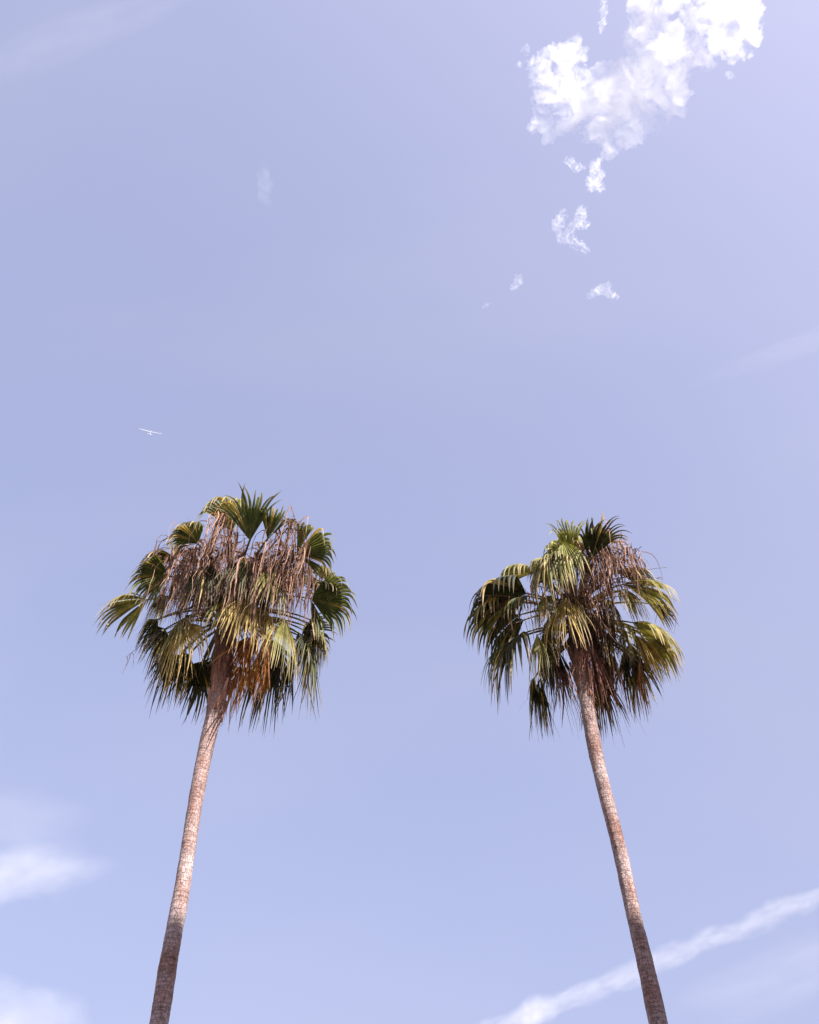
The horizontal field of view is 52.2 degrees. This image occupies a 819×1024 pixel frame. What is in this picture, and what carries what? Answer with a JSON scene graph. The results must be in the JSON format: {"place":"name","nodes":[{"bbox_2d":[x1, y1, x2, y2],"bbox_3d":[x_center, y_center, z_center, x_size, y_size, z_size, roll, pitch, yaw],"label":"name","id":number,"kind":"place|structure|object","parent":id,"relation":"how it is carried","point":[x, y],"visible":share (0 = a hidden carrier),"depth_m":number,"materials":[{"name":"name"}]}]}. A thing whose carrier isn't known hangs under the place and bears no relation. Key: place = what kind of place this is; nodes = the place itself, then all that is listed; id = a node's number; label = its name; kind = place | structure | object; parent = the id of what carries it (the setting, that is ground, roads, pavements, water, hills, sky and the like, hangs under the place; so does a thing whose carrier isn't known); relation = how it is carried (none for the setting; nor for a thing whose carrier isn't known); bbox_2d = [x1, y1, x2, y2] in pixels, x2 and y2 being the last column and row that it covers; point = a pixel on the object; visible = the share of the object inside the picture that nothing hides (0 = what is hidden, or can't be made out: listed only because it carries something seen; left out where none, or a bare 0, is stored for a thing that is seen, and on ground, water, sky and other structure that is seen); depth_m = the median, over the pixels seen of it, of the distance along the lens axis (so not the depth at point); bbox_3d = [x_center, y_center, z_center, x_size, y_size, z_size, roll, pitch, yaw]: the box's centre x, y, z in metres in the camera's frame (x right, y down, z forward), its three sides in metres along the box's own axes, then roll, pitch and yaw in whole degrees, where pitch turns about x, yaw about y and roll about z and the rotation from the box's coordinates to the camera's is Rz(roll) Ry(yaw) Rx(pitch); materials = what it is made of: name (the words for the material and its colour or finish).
{"place":"outdoors","nodes":[
{"label":"outdoors","id":0,"kind":"place"},
{"bbox_2d":[0,0,818,1023],"label":"sky","id":1,"kind":"structure","parent":0,"point":[453,282],"materials":[{"name":"blue"}]},
{"label":"ground","id":2,"kind":"structure","parent":0,"visible":0},
{"bbox_2d":[94,483,357,1023],"bbox_3d":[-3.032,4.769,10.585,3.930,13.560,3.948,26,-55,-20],"label":"palm tree","id":3,"kind":"object","parent":2,"relation":"on","point":[237,601],"visible":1,"depth_m":14.11,"materials":[{"name":"green plant"}]},
{"bbox_2d":[463,512,684,1023],"bbox_3d":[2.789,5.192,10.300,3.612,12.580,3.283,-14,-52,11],"label":"palm tree","id":4,"kind":"object","parent":2,"relation":"on","point":[503,596],"visible":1,"depth_m":13.92,"materials":[{"name":"green plant"}]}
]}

